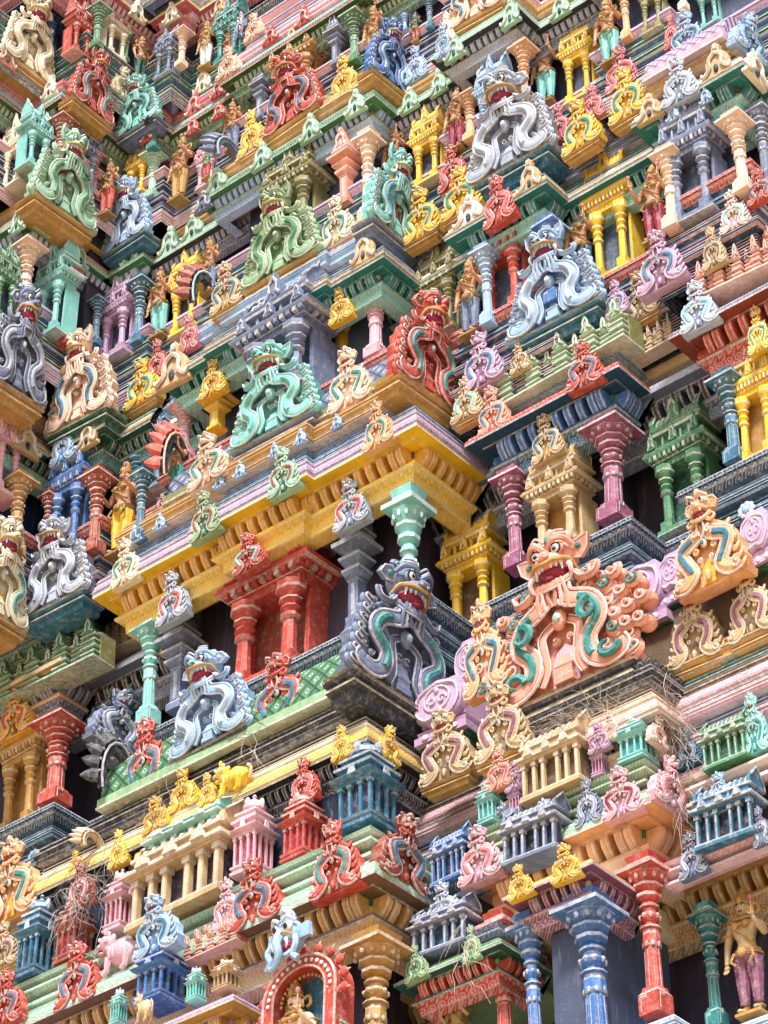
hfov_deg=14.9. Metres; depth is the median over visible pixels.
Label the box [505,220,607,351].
lion face gable
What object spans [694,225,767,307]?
miniature parapet
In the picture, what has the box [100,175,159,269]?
lion face gable
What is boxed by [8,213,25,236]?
gablet
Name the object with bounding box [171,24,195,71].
column
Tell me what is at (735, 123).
column
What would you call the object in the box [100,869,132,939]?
miniature shrine
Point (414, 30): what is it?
deity statue
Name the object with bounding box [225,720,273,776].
dry straw
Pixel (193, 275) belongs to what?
flame arch
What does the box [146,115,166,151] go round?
column
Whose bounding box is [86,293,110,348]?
column
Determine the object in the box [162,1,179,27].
gablet
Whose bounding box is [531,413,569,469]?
horseshoe gable
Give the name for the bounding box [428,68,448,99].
gablet
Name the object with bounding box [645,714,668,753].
horseshoe gable
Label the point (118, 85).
horseshoe gable
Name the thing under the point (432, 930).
miniature portico
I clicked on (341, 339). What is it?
stacked pilaster
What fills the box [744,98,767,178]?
column
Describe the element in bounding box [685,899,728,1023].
column
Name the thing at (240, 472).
gablet
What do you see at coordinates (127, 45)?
column
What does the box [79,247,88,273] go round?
gablet
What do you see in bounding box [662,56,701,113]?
horseshoe gable
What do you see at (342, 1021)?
stacked pilaster
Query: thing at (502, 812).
crouching lion
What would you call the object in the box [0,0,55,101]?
lion face gable
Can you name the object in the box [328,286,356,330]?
horseshoe gable
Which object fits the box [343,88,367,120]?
gablet
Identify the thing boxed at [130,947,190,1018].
miniature shrine
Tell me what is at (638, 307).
horseshoe gable
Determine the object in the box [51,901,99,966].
miniature shrine
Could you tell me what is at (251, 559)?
horseshoe gable
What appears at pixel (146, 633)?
column
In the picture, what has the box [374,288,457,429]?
lion face gable
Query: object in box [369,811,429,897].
horseshoe gable
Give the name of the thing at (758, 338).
horseshoe gable
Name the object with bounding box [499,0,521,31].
gablet
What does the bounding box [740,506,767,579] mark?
bracket roof
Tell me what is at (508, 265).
shrine porch
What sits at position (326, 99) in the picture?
wagon roof
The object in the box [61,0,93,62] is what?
shrine porch
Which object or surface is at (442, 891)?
horseshoe gable
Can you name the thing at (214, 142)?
flame arch
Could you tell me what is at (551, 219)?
column
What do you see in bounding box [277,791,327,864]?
miniature shrine
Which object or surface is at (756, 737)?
horseshoe gable
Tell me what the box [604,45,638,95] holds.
horseshoe gable
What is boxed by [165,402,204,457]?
column
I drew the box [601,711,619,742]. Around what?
horseshoe gable
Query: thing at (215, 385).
horseshoe gable
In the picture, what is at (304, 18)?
gablet
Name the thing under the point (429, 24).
column
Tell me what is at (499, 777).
horseshoe gable
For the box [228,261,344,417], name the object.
shrine porch
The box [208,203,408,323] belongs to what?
wagon roof
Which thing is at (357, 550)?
stacked pilaster
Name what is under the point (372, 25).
deity statue
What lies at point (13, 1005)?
horseshoe gable
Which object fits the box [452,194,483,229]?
gablet
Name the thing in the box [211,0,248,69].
shrine porch
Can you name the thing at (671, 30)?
horseshoe gable
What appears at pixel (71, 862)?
horseshoe gable
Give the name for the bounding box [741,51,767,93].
gablet
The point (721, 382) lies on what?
column
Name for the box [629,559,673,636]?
bracket roof
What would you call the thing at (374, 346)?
column
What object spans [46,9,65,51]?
shrine porch
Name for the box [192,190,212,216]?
gablet
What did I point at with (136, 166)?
shrine porch
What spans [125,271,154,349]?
column
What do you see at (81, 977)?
horseshoe gable
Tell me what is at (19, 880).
horseshoe gable
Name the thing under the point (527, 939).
column
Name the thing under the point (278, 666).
horseshoe gable
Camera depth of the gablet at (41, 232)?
40.34 m
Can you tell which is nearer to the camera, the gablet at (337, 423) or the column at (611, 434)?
the column at (611, 434)
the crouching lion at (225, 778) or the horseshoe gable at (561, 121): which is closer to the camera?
the crouching lion at (225, 778)
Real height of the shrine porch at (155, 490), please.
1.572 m
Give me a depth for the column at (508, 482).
33.06 m
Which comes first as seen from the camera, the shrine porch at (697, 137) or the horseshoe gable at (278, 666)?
the horseshoe gable at (278, 666)
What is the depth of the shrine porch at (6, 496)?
38.35 m
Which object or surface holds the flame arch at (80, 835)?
on the temple tower
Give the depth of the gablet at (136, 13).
43.56 m
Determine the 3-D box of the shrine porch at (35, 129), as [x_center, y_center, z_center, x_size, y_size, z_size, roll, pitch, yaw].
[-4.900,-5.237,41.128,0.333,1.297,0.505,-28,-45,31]
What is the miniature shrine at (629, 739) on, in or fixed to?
on the temple tower
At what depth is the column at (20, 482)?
38.23 m
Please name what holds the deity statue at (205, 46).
on the temple tower
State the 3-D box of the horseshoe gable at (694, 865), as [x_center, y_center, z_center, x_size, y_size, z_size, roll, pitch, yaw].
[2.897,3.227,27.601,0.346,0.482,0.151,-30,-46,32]
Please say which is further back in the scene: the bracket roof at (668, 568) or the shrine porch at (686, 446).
the shrine porch at (686, 446)
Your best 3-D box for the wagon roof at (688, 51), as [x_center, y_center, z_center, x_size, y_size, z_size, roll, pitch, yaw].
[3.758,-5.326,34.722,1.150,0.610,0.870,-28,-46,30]
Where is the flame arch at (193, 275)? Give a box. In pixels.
[173,263,216,315]
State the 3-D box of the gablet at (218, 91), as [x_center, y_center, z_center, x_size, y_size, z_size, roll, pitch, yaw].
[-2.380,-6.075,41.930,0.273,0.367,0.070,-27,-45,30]
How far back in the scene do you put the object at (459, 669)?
31.76 m
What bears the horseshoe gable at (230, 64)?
attached to the temple tower
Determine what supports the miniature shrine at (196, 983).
on the temple tower
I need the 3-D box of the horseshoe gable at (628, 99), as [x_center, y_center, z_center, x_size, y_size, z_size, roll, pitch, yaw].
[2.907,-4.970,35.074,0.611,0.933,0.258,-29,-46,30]
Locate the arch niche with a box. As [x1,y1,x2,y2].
[256,941,353,1023]
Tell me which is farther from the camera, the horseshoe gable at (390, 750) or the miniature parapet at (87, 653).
the miniature parapet at (87, 653)
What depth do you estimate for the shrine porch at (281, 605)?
34.34 m
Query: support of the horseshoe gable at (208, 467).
attached to the temple tower
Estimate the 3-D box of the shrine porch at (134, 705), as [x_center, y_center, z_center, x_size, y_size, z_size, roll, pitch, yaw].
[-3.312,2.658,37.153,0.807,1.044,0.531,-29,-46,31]
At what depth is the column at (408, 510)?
33.12 m
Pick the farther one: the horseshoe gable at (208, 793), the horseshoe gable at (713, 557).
the horseshoe gable at (208, 793)
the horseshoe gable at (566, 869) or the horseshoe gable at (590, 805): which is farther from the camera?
the horseshoe gable at (590, 805)
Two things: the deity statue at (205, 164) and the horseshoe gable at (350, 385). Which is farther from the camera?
the deity statue at (205, 164)
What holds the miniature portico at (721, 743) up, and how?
on the temple tower
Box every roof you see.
[95,654,340,815]
[140,795,233,849]
[161,359,458,506]
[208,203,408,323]
[235,71,363,161]
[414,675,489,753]
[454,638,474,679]
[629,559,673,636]
[642,17,737,87]
[658,550,682,610]
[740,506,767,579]
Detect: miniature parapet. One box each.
[0,618,115,717]
[104,622,141,659]
[183,914,248,968]
[497,298,644,409]
[631,312,677,368]
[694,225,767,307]
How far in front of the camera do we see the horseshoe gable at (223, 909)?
30.10 m
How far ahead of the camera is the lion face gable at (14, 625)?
37.15 m
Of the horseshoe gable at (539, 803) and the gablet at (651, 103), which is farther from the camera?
the gablet at (651, 103)
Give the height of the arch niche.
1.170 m
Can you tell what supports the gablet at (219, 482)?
attached to the temple tower
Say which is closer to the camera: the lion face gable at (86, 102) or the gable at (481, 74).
the gable at (481, 74)
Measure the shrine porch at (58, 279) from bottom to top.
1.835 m
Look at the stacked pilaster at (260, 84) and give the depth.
40.86 m
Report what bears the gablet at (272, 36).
attached to the temple tower
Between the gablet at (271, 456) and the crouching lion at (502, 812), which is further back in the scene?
the gablet at (271, 456)
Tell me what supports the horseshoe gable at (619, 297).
attached to the temple tower
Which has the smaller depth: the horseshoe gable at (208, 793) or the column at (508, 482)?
the horseshoe gable at (208, 793)
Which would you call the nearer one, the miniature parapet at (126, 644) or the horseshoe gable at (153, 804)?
the horseshoe gable at (153, 804)
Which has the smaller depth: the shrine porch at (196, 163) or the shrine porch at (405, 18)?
the shrine porch at (405, 18)
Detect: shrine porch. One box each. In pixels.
[0,242,22,318]
[0,440,21,511]
[0,714,48,827]
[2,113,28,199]
[13,98,55,178]
[33,240,84,344]
[44,449,92,548]
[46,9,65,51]
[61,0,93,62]
[71,127,103,194]
[87,683,142,768]
[101,10,132,62]
[101,273,147,364]
[123,149,159,199]
[127,398,174,509]
[152,24,180,81]
[165,247,204,342]
[192,145,217,195]
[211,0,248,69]
[214,542,342,682]
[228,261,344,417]
[257,142,336,221]
[264,25,328,80]
[388,10,420,40]
[406,104,447,188]
[416,244,470,351]
[435,502,509,626]
[442,1014,467,1023]
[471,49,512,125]
[491,223,534,310]
[520,441,603,551]
[556,21,599,111]
[578,148,645,276]
[638,0,669,39]
[642,389,727,542]
[653,96,730,230]
[695,0,722,30]
[733,347,767,462]
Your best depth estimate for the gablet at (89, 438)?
38.54 m
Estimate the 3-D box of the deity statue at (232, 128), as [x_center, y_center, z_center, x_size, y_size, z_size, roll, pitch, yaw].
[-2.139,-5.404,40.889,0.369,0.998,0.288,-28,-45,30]
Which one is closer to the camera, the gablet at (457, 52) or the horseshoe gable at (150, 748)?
the horseshoe gable at (150, 748)
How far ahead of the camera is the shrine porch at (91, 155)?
41.59 m
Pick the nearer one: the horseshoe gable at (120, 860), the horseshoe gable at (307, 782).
the horseshoe gable at (307, 782)
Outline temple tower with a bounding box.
[0,0,767,1023]
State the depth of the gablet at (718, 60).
33.75 m
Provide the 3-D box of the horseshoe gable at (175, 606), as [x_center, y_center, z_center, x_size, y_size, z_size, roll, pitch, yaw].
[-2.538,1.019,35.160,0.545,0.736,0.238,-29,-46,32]
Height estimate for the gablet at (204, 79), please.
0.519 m
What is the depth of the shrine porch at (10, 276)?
39.46 m
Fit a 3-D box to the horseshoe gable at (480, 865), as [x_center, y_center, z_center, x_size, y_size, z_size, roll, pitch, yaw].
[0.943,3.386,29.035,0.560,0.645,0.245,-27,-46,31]
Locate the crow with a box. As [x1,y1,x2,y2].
[144,115,153,126]
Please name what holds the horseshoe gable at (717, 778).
on the miniature portico at (731, 825)
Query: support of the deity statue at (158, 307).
on the temple tower
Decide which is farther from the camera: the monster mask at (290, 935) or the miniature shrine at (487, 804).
the miniature shrine at (487, 804)
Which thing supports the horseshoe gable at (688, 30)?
attached to the temple tower
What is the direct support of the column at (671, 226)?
on the temple tower
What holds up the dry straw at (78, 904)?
on the temple tower
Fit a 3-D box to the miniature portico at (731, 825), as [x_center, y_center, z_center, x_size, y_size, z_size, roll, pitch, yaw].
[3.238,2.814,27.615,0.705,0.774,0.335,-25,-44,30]
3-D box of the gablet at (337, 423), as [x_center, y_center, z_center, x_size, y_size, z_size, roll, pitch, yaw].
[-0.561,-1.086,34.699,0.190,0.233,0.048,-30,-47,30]
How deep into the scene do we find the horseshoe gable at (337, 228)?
37.19 m
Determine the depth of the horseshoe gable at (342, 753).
30.52 m
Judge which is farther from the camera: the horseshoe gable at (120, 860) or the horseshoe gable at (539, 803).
the horseshoe gable at (120, 860)
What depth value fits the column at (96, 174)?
41.57 m
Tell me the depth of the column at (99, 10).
42.61 m
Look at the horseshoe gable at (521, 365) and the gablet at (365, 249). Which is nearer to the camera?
the horseshoe gable at (521, 365)
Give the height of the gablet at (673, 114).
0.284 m
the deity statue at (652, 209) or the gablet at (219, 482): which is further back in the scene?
the gablet at (219, 482)
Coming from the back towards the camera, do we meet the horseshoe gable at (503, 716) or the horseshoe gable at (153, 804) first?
the horseshoe gable at (153, 804)
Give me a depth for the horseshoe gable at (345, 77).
39.22 m
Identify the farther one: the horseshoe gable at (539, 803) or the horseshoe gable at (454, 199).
the horseshoe gable at (454, 199)
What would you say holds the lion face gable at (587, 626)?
on the temple tower
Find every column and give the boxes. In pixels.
[3,467,40,558]
[7,233,49,314]
[27,706,87,808]
[37,486,56,545]
[48,110,79,175]
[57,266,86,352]
[77,463,118,556]
[86,0,113,50]
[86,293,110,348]
[93,147,105,199]
[124,28,135,62]
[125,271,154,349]
[128,464,157,545]
[128,617,162,726]
[138,150,168,200]
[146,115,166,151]
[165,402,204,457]
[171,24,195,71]
[338,5,367,69]
[339,923,412,1023]
[350,125,386,222]
[357,275,385,359]
[381,481,436,565]
[420,0,437,32]
[453,87,477,146]
[468,240,501,331]
[473,906,514,1023]
[488,463,527,577]
[505,908,544,1023]
[507,36,539,102]
[530,211,569,307]
[549,885,628,1023]
[577,409,644,527]
[615,848,673,1022]
[620,0,634,44]
[647,141,683,237]
[677,0,689,11]
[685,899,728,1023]
[704,365,742,466]
[714,106,755,199]
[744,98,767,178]
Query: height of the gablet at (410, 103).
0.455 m
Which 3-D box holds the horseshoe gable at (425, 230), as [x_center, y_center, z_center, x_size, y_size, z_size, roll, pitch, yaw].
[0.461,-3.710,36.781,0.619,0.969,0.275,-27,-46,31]
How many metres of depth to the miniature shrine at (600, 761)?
28.75 m
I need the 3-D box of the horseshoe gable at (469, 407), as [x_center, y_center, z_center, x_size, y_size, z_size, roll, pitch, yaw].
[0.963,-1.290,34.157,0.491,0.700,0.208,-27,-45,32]
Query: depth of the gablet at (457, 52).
37.62 m
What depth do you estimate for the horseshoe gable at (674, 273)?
32.70 m
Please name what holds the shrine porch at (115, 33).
on the temple tower
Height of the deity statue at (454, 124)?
1.061 m
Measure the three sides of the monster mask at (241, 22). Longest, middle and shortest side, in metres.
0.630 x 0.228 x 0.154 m
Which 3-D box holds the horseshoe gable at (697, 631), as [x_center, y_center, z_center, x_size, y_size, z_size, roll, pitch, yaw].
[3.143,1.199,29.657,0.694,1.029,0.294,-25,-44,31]
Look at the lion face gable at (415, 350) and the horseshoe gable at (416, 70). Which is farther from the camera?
the horseshoe gable at (416, 70)
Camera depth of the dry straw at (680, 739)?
28.59 m
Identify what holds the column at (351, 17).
on the temple tower
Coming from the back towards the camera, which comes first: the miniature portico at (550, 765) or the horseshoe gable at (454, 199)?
the horseshoe gable at (454, 199)
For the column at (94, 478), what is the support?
on the temple tower
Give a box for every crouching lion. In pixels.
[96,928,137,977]
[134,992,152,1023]
[213,761,252,798]
[497,801,519,829]
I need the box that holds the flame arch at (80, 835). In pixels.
[68,827,104,848]
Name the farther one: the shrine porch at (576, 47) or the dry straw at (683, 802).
the shrine porch at (576, 47)
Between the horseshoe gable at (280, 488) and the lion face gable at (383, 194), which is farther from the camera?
the lion face gable at (383, 194)
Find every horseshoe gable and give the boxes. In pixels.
[0,419,17,444]
[0,688,35,746]
[0,835,39,929]
[0,920,21,975]
[0,968,27,1023]
[49,422,76,471]
[53,940,102,1011]
[65,860,97,910]
[68,850,82,871]
[82,688,137,758]
[107,829,131,872]
[109,66,130,98]
[110,537,143,593]
[123,357,166,420]
[124,716,162,803]
[132,893,186,961]
[141,796,171,835]
[148,338,167,376]
[155,571,193,632]
[167,767,200,813]
[180,313,201,355]
[186,431,229,499]
[189,490,225,548]
[198,359,230,404]
[198,772,217,806]
[209,261,243,325]
[212,876,235,934]
[215,46,242,85]
[226,856,286,935]
[232,532,270,581]
[238,109,263,164]
[243,12,267,44]
[255,652,301,717]
[266,446,305,504]
[289,756,322,805]
[308,818,369,908]
[321,195,356,250]
[327,346,373,416]
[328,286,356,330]
[330,53,357,111]
[331,725,353,764]
[332,477,373,538]
[362,400,398,457]
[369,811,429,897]
[379,725,401,769]
[403,185,445,257]
[404,45,428,86]
[404,944,430,986]
[418,707,479,802]
[429,881,459,910]
[434,22,451,62]
[437,144,467,197]
[440,165,485,230]
[450,376,485,434]
[457,824,507,893]
[461,331,505,394]
[462,924,483,966]
[463,598,509,707]
[473,680,534,777]
[477,385,511,435]
[483,174,520,236]
[486,747,514,793]
[504,760,527,794]
[507,864,537,904]
[509,342,532,377]
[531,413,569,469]
[537,798,562,831]
[550,842,585,887]
[552,103,569,146]
[561,98,607,168]
[565,340,607,398]
[574,778,603,828]
[583,83,607,120]
[588,722,613,756]
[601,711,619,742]
[601,765,648,827]
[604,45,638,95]
[605,279,631,319]
[608,66,645,137]
[627,270,662,329]
[636,229,692,305]
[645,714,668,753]
[645,755,690,821]
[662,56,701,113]
[663,14,677,52]
[667,604,724,681]
[671,9,702,49]
[673,489,757,605]
[676,729,703,772]
[678,832,711,884]
[679,279,723,340]
[702,226,729,275]
[710,771,736,816]
[719,189,751,234]
[726,11,767,67]
[728,578,767,657]
[741,691,767,757]
[746,168,767,210]
[747,304,767,358]
[753,805,767,849]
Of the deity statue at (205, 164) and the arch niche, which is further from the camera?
the deity statue at (205, 164)
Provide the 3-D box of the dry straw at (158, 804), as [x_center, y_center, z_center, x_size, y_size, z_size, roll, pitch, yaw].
[-2.404,3.332,31.982,0.744,1.054,0.412,-13,-40,15]
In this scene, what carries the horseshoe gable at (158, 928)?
on the miniature shrine at (162, 974)
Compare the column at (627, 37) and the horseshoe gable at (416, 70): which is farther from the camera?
the horseshoe gable at (416, 70)
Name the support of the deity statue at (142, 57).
on the temple tower
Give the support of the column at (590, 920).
on the temple tower
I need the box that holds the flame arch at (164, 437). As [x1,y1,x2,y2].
[144,420,190,476]
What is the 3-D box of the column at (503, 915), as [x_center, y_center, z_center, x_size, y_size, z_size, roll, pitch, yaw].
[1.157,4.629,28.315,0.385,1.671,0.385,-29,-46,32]
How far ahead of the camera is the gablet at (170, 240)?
40.89 m
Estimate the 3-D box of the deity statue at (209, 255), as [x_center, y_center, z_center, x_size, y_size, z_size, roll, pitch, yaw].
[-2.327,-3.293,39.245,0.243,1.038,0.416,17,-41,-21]
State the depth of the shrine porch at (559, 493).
32.69 m
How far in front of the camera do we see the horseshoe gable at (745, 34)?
34.11 m
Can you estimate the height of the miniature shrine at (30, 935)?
1.073 m
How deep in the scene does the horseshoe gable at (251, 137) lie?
40.03 m
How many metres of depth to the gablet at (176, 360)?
37.78 m
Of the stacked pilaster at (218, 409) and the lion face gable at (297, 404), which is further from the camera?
the stacked pilaster at (218, 409)
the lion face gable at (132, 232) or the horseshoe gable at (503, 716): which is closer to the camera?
the horseshoe gable at (503, 716)
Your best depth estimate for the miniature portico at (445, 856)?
29.41 m
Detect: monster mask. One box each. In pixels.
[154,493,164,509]
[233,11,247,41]
[264,907,312,973]
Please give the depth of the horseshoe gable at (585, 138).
35.24 m
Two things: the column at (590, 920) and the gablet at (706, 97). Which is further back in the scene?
the gablet at (706, 97)
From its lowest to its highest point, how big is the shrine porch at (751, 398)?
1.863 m
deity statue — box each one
[97,158,121,222]
[100,461,136,563]
[132,36,154,82]
[145,267,170,342]
[166,133,194,209]
[166,436,188,480]
[195,18,215,72]
[199,237,221,300]
[200,152,213,182]
[222,25,230,56]
[222,98,243,158]
[278,979,319,1023]
[361,2,383,45]
[380,124,406,178]
[409,12,421,45]
[439,1007,471,1023]
[442,88,466,156]
[453,257,481,344]
[530,33,558,106]
[563,203,592,257]
[592,0,622,72]
[626,161,666,249]
[722,886,767,1022]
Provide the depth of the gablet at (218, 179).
39.92 m
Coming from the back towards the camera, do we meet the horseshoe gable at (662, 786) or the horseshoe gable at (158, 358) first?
the horseshoe gable at (158, 358)
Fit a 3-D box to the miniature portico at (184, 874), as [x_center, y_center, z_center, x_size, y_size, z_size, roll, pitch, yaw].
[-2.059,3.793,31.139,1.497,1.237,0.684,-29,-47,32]
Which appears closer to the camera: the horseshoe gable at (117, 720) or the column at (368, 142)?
the horseshoe gable at (117, 720)
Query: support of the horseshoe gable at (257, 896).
attached to the temple tower
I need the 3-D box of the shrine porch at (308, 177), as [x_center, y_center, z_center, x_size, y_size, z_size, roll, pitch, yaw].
[-1.132,-4.219,38.933,0.945,1.660,0.622,-27,-46,28]
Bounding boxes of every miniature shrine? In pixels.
[12,894,57,983]
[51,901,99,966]
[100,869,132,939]
[108,988,130,1023]
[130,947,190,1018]
[183,966,208,1006]
[209,959,244,997]
[229,795,280,882]
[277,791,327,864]
[328,740,405,836]
[473,783,504,827]
[506,791,525,811]
[589,752,608,779]
[612,716,659,766]
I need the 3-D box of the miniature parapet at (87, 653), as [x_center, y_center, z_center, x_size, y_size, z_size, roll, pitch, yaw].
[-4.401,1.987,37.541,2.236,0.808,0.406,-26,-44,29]
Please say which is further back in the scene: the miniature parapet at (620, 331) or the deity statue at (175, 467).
the deity statue at (175, 467)
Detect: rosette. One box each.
[28,849,39,861]
[738,501,754,518]
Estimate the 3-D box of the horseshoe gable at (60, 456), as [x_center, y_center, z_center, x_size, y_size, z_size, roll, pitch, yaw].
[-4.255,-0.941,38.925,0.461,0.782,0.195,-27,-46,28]
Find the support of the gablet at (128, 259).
attached to the temple tower
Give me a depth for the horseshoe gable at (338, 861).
29.21 m
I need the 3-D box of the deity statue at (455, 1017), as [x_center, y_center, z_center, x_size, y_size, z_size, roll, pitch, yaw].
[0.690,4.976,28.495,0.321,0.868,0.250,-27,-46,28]
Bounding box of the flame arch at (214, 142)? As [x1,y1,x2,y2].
[198,132,239,161]
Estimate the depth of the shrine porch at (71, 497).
38.42 m
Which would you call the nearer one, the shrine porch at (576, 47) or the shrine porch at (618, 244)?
the shrine porch at (618, 244)
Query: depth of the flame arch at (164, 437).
36.76 m
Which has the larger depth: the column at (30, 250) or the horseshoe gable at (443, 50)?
the column at (30, 250)
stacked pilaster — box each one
[153,615,208,717]
[195,393,240,437]
[248,69,272,121]
[322,15,348,70]
[326,126,361,208]
[331,523,383,629]
[335,326,350,352]
[340,1018,348,1023]
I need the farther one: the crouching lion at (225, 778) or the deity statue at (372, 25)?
the deity statue at (372, 25)
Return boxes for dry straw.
[36,828,121,977]
[129,768,188,841]
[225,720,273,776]
[433,916,491,1003]
[471,673,670,758]
[638,660,704,783]
[664,754,711,853]
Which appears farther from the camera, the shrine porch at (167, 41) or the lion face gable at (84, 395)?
the shrine porch at (167, 41)
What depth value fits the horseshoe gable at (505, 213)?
35.23 m
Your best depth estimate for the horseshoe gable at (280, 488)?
34.27 m
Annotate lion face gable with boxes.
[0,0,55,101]
[0,283,46,431]
[0,516,28,653]
[14,123,97,248]
[26,514,103,643]
[43,324,127,447]
[58,46,114,140]
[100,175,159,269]
[115,73,168,154]
[167,645,254,775]
[228,339,324,459]
[239,180,323,298]
[262,49,325,150]
[322,557,445,746]
[351,142,419,268]
[356,17,406,108]
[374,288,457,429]
[446,0,506,36]
[465,65,569,202]
[474,528,658,719]
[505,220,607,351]
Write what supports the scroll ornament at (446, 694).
attached to the temple tower
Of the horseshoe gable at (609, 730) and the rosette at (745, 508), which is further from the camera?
the rosette at (745, 508)
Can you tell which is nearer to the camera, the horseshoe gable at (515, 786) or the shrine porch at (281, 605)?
the horseshoe gable at (515, 786)
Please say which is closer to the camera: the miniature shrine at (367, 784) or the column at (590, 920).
the column at (590, 920)
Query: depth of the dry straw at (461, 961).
28.10 m
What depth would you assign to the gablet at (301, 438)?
34.76 m
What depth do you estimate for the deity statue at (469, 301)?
34.97 m
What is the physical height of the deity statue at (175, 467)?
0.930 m
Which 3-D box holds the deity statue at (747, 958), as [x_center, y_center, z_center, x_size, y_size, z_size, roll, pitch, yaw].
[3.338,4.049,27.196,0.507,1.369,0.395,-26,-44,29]
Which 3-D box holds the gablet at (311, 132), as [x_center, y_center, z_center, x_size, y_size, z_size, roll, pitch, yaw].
[-0.984,-5.141,39.032,0.377,0.512,0.096,-27,-45,28]
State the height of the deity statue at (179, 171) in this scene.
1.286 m
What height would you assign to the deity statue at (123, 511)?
1.561 m
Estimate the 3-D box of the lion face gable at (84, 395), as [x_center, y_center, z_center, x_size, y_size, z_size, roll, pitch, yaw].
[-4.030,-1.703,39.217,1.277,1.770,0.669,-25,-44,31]
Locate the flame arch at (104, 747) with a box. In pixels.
[80,730,130,788]
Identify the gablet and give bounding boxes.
[0,39,17,72]
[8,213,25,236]
[10,426,41,462]
[32,226,49,238]
[40,76,58,103]
[74,426,99,452]
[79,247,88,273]
[119,253,137,265]
[128,0,146,26]
[129,525,141,544]
[139,134,152,145]
[152,513,166,532]
[153,341,192,395]
[156,225,179,257]
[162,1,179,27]
[179,214,204,242]
[184,90,203,119]
[184,116,200,138]
[192,71,212,92]
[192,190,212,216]
[204,166,227,194]
[209,82,225,101]
[211,0,224,20]
[211,102,226,122]
[212,476,224,490]
[232,460,246,480]
[249,141,273,174]
[261,25,280,48]
[268,442,278,459]
[293,428,307,447]
[294,4,311,29]
[298,113,322,147]
[330,413,343,431]
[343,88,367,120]
[349,237,376,269]
[399,86,420,117]
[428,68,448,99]
[435,11,456,46]
[443,34,466,66]
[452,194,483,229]
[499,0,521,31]
[516,158,541,195]
[549,0,572,24]
[635,93,665,128]
[665,107,680,124]
[699,87,713,106]
[700,43,731,80]
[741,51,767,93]
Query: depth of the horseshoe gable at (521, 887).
27.67 m
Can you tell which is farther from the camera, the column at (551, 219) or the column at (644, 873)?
the column at (551, 219)
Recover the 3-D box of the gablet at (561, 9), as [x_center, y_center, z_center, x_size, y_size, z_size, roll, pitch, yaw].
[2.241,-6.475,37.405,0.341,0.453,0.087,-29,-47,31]
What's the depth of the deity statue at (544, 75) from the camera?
37.26 m
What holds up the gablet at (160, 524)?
attached to the temple tower
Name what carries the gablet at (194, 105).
attached to the temple tower
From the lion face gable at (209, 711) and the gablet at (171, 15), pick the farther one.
the gablet at (171, 15)
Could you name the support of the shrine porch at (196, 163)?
attached to the temple tower
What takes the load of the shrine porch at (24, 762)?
attached to the temple tower
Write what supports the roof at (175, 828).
on the miniature portico at (184, 874)
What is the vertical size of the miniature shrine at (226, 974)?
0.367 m
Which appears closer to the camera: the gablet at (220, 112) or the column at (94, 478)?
the column at (94, 478)
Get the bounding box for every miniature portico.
[121,798,244,938]
[405,890,483,963]
[426,820,472,890]
[496,791,574,875]
[514,709,593,808]
[687,766,767,854]
[697,707,754,776]
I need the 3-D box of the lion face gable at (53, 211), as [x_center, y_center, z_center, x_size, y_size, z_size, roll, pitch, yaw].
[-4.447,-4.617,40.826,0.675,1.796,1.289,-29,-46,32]
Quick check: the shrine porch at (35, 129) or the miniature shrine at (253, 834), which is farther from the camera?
the shrine porch at (35, 129)
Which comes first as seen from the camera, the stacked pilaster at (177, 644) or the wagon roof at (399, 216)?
the stacked pilaster at (177, 644)
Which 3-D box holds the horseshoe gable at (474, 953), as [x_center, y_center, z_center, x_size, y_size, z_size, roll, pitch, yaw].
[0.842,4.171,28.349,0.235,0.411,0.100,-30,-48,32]
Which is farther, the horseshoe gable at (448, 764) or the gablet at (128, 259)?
the gablet at (128, 259)
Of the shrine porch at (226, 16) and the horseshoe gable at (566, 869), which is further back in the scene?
the shrine porch at (226, 16)
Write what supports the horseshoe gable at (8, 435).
attached to the temple tower
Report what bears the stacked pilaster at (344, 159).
on the temple tower
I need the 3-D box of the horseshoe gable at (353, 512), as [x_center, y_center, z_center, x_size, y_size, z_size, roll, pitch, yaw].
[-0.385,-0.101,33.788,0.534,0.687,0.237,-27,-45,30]
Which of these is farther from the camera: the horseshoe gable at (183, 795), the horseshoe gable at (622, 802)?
the horseshoe gable at (183, 795)
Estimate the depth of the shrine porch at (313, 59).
40.54 m
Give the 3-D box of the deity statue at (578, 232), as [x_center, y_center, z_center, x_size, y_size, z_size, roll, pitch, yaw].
[2.357,-3.188,34.949,0.306,1.306,0.523,20,-42,-24]
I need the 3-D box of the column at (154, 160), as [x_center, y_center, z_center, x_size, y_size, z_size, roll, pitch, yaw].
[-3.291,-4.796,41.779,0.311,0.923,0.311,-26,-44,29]
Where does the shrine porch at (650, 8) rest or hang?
attached to the temple tower
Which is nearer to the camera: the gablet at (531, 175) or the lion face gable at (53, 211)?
the gablet at (531, 175)
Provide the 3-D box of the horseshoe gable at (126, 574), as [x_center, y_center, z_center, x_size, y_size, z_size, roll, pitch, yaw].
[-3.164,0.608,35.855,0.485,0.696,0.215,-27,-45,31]
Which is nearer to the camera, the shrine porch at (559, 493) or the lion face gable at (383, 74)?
the shrine porch at (559, 493)
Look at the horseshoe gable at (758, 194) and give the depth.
32.32 m

